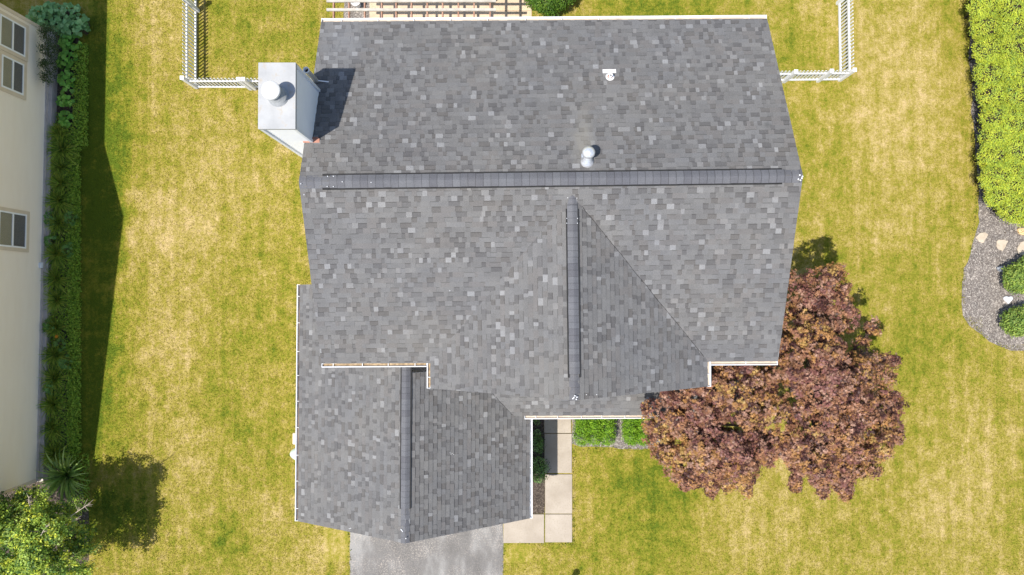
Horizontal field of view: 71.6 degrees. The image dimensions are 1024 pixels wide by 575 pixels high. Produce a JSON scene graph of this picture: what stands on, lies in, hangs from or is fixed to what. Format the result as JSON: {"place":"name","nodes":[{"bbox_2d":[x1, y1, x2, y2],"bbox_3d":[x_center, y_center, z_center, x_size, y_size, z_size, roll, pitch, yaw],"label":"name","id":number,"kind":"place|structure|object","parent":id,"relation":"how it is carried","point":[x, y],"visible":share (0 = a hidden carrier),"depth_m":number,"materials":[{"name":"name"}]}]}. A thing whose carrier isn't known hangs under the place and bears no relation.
{"place":"outdoors","nodes":[
{"label":"outdoors","id":0,"kind":"place"},
{"bbox_2d":[350,524,503,574],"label":"driveway","id":1,"kind":"structure","parent":0,"point":[479,551],"depth_m":25.86,"materials":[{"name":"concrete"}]},
{"bbox_2d":[370,0,531,17],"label":"patio","id":2,"kind":"structure","parent":0,"point":[511,8],"depth_m":26.13,"materials":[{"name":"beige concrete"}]},
{"bbox_2d":[326,0,495,17],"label":"pergola","id":3,"kind":"object","parent":2,"relation":"on","point":[412,9],"visible":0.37,"depth_m":23.17,"materials":[{"name":"white wood"}]},
{"bbox_2d":[0,0,1023,574],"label":"lawn","id":4,"kind":"structure","parent":0,"point":[336,548],"depth_m":25.99,"materials":[{"name":"green plant"}]},
{"bbox_2d":[0,3,57,494],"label":"house","id":5,"kind":"structure","parent":4,"relation":"on","point":[28,105],"depth_m":24.75,"materials":[{"name":"paint"}]},
{"bbox_2d":[0,50,26,99],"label":"window","id":6,"kind":"structure","parent":5,"relation":"in","point":[13,70],"depth_m":24.11,"materials":[{"name":"white glass"}]},
{"bbox_2d":[0,10,28,61],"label":"window","id":7,"kind":"structure","parent":5,"relation":"in","point":[14,34],"depth_m":24.14,"materials":[{"name":"white glass"}]},
{"bbox_2d":[0,207,29,251],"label":"window","id":8,"kind":"structure","parent":5,"relation":"in","point":[14,223],"depth_m":24.29,"materials":[{"name":"white glass"}]},
{"bbox_2d":[1,11,89,574],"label":"garden bed","id":9,"kind":"object","parent":4,"relation":"on","point":[85,516],"visible":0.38,"depth_m":26.02,"materials":[{"name":"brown plant"}]},
{"bbox_2d":[42,317,54,331],"bbox_3d":[-16.824,1.359,25.810,0.570,0.514,0.564,0,89,0],"label":"lupine","id":10,"kind":"object","parent":9,"relation":"on","point":[44,328],"visible":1,"depth_m":25.62,"materials":[{"name":"green plant"}]},
{"bbox_2d":[42,381,54,395],"bbox_3d":[-16.788,3.659,25.762,0.565,0.538,0.649,0,89,0],"label":"lupine","id":11,"kind":"object","parent":9,"relation":"on","point":[47,389],"visible":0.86,"depth_m":25.61,"materials":[{"name":"green plant"}]},
{"bbox_2d":[43,211,55,225],"bbox_3d":[-16.827,-2.507,25.867,0.548,0.522,0.620,-22,89,0],"label":"lupine","id":12,"kind":"object","parent":9,"relation":"on","point":[50,217],"visible":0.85,"depth_m":25.72,"materials":[{"name":"green plant"}]},
{"bbox_2d":[36,23,62,86],"bbox_3d":[-16.494,-8.285,25.232,0.764,1.008,2.196,5,89,0],"label":"shrub","id":13,"kind":"object","parent":9,"relation":"on","point":[43,61],"visible":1,"depth_m":25.16,"materials":[{"name":"green plant"}]},
{"bbox_2d":[44,233,56,246],"bbox_3d":[-16.799,-1.737,25.851,0.502,0.528,0.637,10,89,0],"label":"lupine","id":14,"kind":"object","parent":9,"relation":"on","point":[49,237],"visible":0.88,"depth_m":25.72,"materials":[{"name":"green plant"}]},
{"bbox_2d":[0,484,103,574],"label":"tree","id":15,"kind":"object","parent":9,"relation":"on","point":[41,517],"visible":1,"depth_m":22.55,"materials":[{"name":"green plant"}]},
{"bbox_2d":[38,417,69,445],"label":"daylily","id":16,"kind":"object","parent":9,"relation":"on","point":[55,432],"visible":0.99,"depth_m":25.73,"materials":[{"name":"green plant"}]},
{"bbox_2d":[37,364,71,395],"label":"daylily","id":17,"kind":"object","parent":9,"relation":"on","point":[49,377],"visible":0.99,"depth_m":25.75,"materials":[{"name":"green plant"}]},
{"bbox_2d":[36,389,73,424],"bbox_3d":[-16.665,4.285,25.694,1.476,0.604,1.563,-21,89,0],"label":"daylily","id":18,"kind":"object","parent":9,"relation":"on","point":[49,407],"visible":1,"depth_m":25.73,"materials":[{"name":"green plant"}]},
{"bbox_2d":[37,437,72,472],"bbox_3d":[-16.597,5.966,25.652,1.686,0.634,1.484,-29,89,0],"label":"daylily","id":19,"kind":"object","parent":9,"relation":"on","point":[49,450],"visible":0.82,"depth_m":25.70,"materials":[{"name":"green plant"}]},
{"bbox_2d":[41,309,70,341],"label":"daylily","id":20,"kind":"object","parent":9,"relation":"on","point":[56,324],"visible":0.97,"depth_m":25.81,"materials":[{"name":"green plant"}]},
{"bbox_2d":[39,338,74,373],"bbox_3d":[-16.581,2.536,25.724,1.709,0.597,1.565,12,89,0],"label":"daylily","id":21,"kind":"object","parent":9,"relation":"on","point":[49,356],"visible":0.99,"depth_m":25.75,"materials":[{"name":"green plant"}]},
{"bbox_2d":[25,1,90,36],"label":"hosta","id":22,"kind":"object","parent":9,"relation":"on","point":[54,14],"visible":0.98,"depth_m":25.75,"materials":[{"name":"green plant"}]},
{"bbox_2d":[41,262,74,299],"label":"daylily","id":23,"kind":"object","parent":9,"relation":"on","point":[53,281],"visible":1,"depth_m":25.80,"materials":[{"name":"green plant"}]},
{"bbox_2d":[43,283,72,314],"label":"daylily","id":24,"kind":"object","parent":9,"relation":"on","point":[52,303],"visible":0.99,"depth_m":25.81,"materials":[{"name":"green plant"}]},
{"bbox_2d":[41,239,76,274],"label":"daylily","id":25,"kind":"object","parent":9,"relation":"on","point":[58,259],"visible":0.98,"depth_m":25.80,"materials":[{"name":"green plant"}]},
{"bbox_2d":[53,335,65,352],"bbox_3d":[-16.395,2.064,25.793,0.539,0.520,0.537,44,90,1],"label":"lupine","id":26,"kind":"object","parent":9,"relation":"on","point":[56,344],"visible":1,"depth_m":25.67,"materials":[{"name":"green plant"}]},
{"bbox_2d":[45,209,75,240],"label":"daylily","id":27,"kind":"object","parent":9,"relation":"on","point":[56,223],"visible":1,"depth_m":25.86,"materials":[{"name":"green plant"}]},
{"bbox_2d":[47,148,73,179],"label":"daylily","id":28,"kind":"object","parent":9,"relation":"on","point":[54,165],"visible":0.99,"depth_m":25.90,"materials":[{"name":"green plant"}]},
{"bbox_2d":[42,185,79,221],"bbox_3d":[-16.500,-3.062,25.806,1.742,0.608,1.594,22,89,1],"label":"daylily","id":29,"kind":"object","parent":9,"relation":"on","point":[54,202],"visible":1,"depth_m":25.83,"materials":[{"name":"green plant"}]},
{"bbox_2d":[46,167,75,197],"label":"daylily","id":30,"kind":"object","parent":9,"relation":"on","point":[53,182],"visible":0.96,"depth_m":25.88,"materials":[{"name":"green plant"}]},
{"bbox_2d":[46,122,76,149],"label":"daylily","id":31,"kind":"object","parent":9,"relation":"on","point":[55,129],"visible":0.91,"depth_m":25.90,"materials":[{"name":"green plant"}]},
{"bbox_2d":[45,131,79,170],"bbox_3d":[-16.356,-5.035,25.830,1.777,0.620,1.626,-4,89,0],"label":"daylily","id":32,"kind":"object","parent":9,"relation":"on","point":[55,150],"visible":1,"depth_m":25.85,"materials":[{"name":"green plant"}]},
{"bbox_2d":[37,447,89,505],"bbox_3d":[-16.123,6.777,25.376,2.100,1.145,1.897,43,90,1],"label":"yucca","id":33,"kind":"object","parent":9,"relation":"on","point":[61,478],"visible":0.98,"depth_m":25.46,"materials":[{"name":"green plant"}]},
{"bbox_2d":[56,353,72,368],"bbox_3d":[-16.192,2.746,25.777,0.604,0.531,0.594,-31,89,0],"label":"lupine","id":34,"kind":"object","parent":9,"relation":"on","point":[61,362],"visible":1,"depth_m":25.70,"materials":[{"name":"green plant"}]},
{"bbox_2d":[55,88,74,106],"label":"hosta","id":35,"kind":"object","parent":9,"relation":"on","point":[65,99],"visible":0.98,"depth_m":25.88,"materials":[{"name":"green plant"}]},
{"bbox_2d":[57,70,74,88],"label":"hosta","id":36,"kind":"object","parent":9,"relation":"on","point":[62,77],"visible":1,"depth_m":25.88,"materials":[{"name":"green plant"}]},
{"bbox_2d":[58,110,73,127],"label":"hosta","id":37,"kind":"object","parent":9,"relation":"on","point":[64,121],"visible":1,"depth_m":25.86,"materials":[{"name":"green plant"}]},
{"bbox_2d":[56,50,77,69],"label":"hosta","id":38,"kind":"object","parent":9,"relation":"on","point":[66,63],"visible":0.94,"depth_m":25.89,"materials":[{"name":"green plant"}]},
{"bbox_2d":[44,42,90,511],"bbox_3d":[-16.246,-0.403,25.850,1.576,0.507,17.155,-1,89,0],"label":"ground cover","id":39,"kind":"object","parent":9,"relation":"on","point":[78,132],"visible":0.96,"depth_m":25.94,"materials":[{"name":"green plant"}]},
{"bbox_2d":[61,242,73,257],"bbox_3d":[-16.131,-1.336,25.832,0.576,0.548,0.558,-32,89,0],"label":"lupine","id":40,"kind":"object","parent":9,"relation":"on","point":[68,250],"visible":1,"depth_m":25.71,"materials":[{"name":"green plant"}]},
{"bbox_2d":[57,32,81,50],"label":"hosta","id":41,"kind":"object","parent":9,"relation":"on","point":[67,40],"visible":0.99,"depth_m":25.90,"materials":[{"name":"green plant"}]},
{"bbox_2d":[63,211,78,225],"bbox_3d":[-16.084,-2.532,25.870,0.596,0.508,0.570,29,89,1],"label":"lupine","id":42,"kind":"object","parent":9,"relation":"on","point":[66,217],"visible":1,"depth_m":25.77,"materials":[{"name":"green plant"}]},
{"bbox_2d":[180,0,311,90],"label":"picket fence","id":43,"kind":"object","parent":4,"relation":"on","point":[243,81],"visible":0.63,"depth_m":25.57,"materials":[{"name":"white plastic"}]},
{"bbox_2d":[290,448,295,459],"bbox_3d":[-7.616,6.065,25.711,0.979,0.332,0.719,0,89,0],"label":"window well cover","id":44,"kind":"object","parent":4,"relation":"on","point":[292,453],"depth_m":25.74,"materials":[{"name":"white plastic"}]},
{"bbox_2d":[293,432,295,443],"bbox_3d":[-7.478,5.307,25.406,0.420,1.100,0.400,0,89,0],"label":"utility cabinet","id":45,"kind":"object","parent":4,"relation":"on","point":[294,437],"visible":0.18,"depth_m":24.86,"materials":[{"name":"white metal"}]},
{"bbox_2d":[343,3,369,17],"bbox_3d":[-5.747,-10.949,26.195,1.051,0.001,3.230,0,89,0],"label":"gravel strip","id":46,"kind":"object","parent":4,"relation":"on","point":[356,14],"visible":0.3,"depth_m":26.18,"materials":[{"name":"beige gravel"}]},
{"bbox_2d":[351,3,360,7],"bbox_3d":[-5.680,-10.399,25.969,0.370,0.450,0.370,0,89,0],"label":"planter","id":47,"kind":"object","parent":46,"relation":"on","point":[357,5],"visible":0.56,"depth_m":25.82,"materials":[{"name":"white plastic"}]},
{"bbox_2d":[258,15,802,543],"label":"house","id":48,"kind":"structure","parent":4,"relation":"on","point":[514,225],"depth_m":19.47,"materials":[{"name":"tile"}]},
{"bbox_2d":[503,419,571,542],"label":"walkway","id":49,"kind":"structure","parent":4,"relation":"on","point":[558,487],"depth_m":25.83,"materials":[{"name":"concrete"}]},
{"bbox_2d":[532,419,544,513],"bbox_3d":[0.940,5.842,25.897,0.522,0.001,4.799,0,89,0],"label":"garden bed","id":50,"kind":"object","parent":4,"relation":"on","point":[538,498],"visible":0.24,"depth_m":25.88,"materials":[{"name":"gravel"}]},
{"bbox_2d":[532,419,539,426],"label":"hydrangea","id":51,"kind":"object","parent":50,"relation":"on","point":[534,421],"visible":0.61,"depth_m":25.42,"materials":[{"name":"green plant"}]},
{"bbox_2d":[532,427,544,453],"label":"hydrangea","id":52,"kind":"object","parent":50,"relation":"on","point":[539,443],"visible":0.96,"depth_m":25.45,"materials":[{"name":"green plant"}]},
{"bbox_2d":[532,453,549,484],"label":"hydrangea","id":53,"kind":"object","parent":50,"relation":"on","point":[536,468],"visible":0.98,"depth_m":25.45,"materials":[{"name":"green plant"}]},
{"bbox_2d":[523,0,575,16],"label":"bush","id":54,"kind":"object","parent":4,"relation":"on","point":[548,8],"visible":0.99,"depth_m":25.19,"materials":[{"name":"green plant"}]},
{"bbox_2d":[572,379,757,448],"bbox_3d":[5.724,4.668,25.894,7.266,0.001,2.240,-6,89,0],"label":"garden bed","id":55,"kind":"object","parent":4,"relation":"on","point":[618,438],"visible":0.17,"depth_m":25.89,"materials":[{"name":"grey stone"}]},
{"bbox_2d":[572,419,616,446],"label":"boxwood","id":56,"kind":"object","parent":55,"relation":"on","point":[593,425],"visible":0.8,"depth_m":25.25,"materials":[{"name":"green plant"}]},
{"bbox_2d":[620,419,649,446],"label":"boxwood","id":57,"kind":"object","parent":55,"relation":"on","point":[628,431],"visible":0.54,"depth_m":25.23,"materials":[{"name":"green plant"}]},
{"bbox_2d":[639,365,804,500],"bbox_3d":[6.256,4.354,22.874,4.732,6.080,5.042,0,89,0],"label":"plum tree","id":58,"kind":"object","parent":55,"relation":"on","point":[708,461],"visible":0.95,"depth_m":20.71,"materials":[{"name":"brown plant"}]},
{"bbox_2d":[780,0,856,82],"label":"picket fence","id":59,"kind":"object","parent":4,"relation":"on","point":[825,76],"visible":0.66,"depth_m":25.45,"materials":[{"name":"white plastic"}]},
{"bbox_2d":[768,261,910,503],"bbox_3d":[9.921,3.160,22.786,5.166,6.258,7.926,-16,89,0],"label":"plum tree","id":60,"kind":"object","parent":4,"relation":"on","point":[851,453],"visible":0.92,"depth_m":20.78,"materials":[{"name":"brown plant"}]},
{"bbox_2d":[962,0,1023,350],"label":"garden bed","id":61,"kind":"object","parent":4,"relation":"on","point":[985,292],"visible":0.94,"depth_m":25.92,"materials":[{"name":"grey gravel"}]},
{"bbox_2d":[975,232,987,242],"bbox_3d":[17.179,-1.842,25.945,0.354,0.070,0.420,44,90,1],"label":"stepping stone","id":62,"kind":"object","parent":61,"relation":"on","point":[981,237],"visible":1,"depth_m":25.91,"materials":[{"name":"beige stone"}]},
{"bbox_2d":[963,0,1023,232],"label":"hedge","id":63,"kind":"object","parent":61,"relation":"on","point":[1000,97],"visible":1,"depth_m":24.69,"materials":[{"name":"green plant"}]},
{"bbox_2d":[996,266,1006,272],"bbox_3d":[17.841,-0.677,25.839,0.384,0.158,0.254,11,89,0],"label":"rock","id":64,"kind":"object","parent":61,"relation":"on","point":[999,269],"visible":0.6,"depth_m":25.81,"materials":[{"name":"grey stone"}]},
{"bbox_2d":[996,240,1007,250],"bbox_3d":[17.859,-1.587,25.938,0.364,0.070,0.428,25,89,1],"label":"stepping stone","id":65,"kind":"object","parent":61,"relation":"on","point":[1001,245],"visible":1,"depth_m":25.90,"materials":[{"name":"beige stone"}]},
{"bbox_2d":[1003,296,1012,303],"bbox_3d":[18.060,0.400,25.840,0.276,0.140,0.281,43,90,1],"label":"garden ornament","id":66,"kind":"object","parent":61,"relation":"on","point":[1008,299],"visible":1,"depth_m":25.79,"materials":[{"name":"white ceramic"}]},
{"bbox_2d":[999,304,1023,337],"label":"shrub","id":67,"kind":"object","parent":61,"relation":"on","point":[1012,322],"visible":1,"depth_m":25.19,"materials":[{"name":"green plant"}]},
{"bbox_2d":[1001,256,1023,296],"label":"shrub","id":68,"kind":"object","parent":61,"relation":"on","point":[1014,277],"visible":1,"depth_m":25.16,"materials":[{"name":"green plant"}]},
{"bbox_2d":[1017,241,1023,255],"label":"stepping stone","id":69,"kind":"object","parent":61,"relation":"on","point":[1020,248],"visible":1,"depth_m":25.90,"materials":[{"name":"beige stone"}]},
{"bbox_2d":[1017,228,1023,235],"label":"banded stone","id":70,"kind":"object","parent":61,"relation":"on","point":[1020,231],"visible":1,"depth_m":25.86,"materials":[{"name":"beige stone"}]}
]}

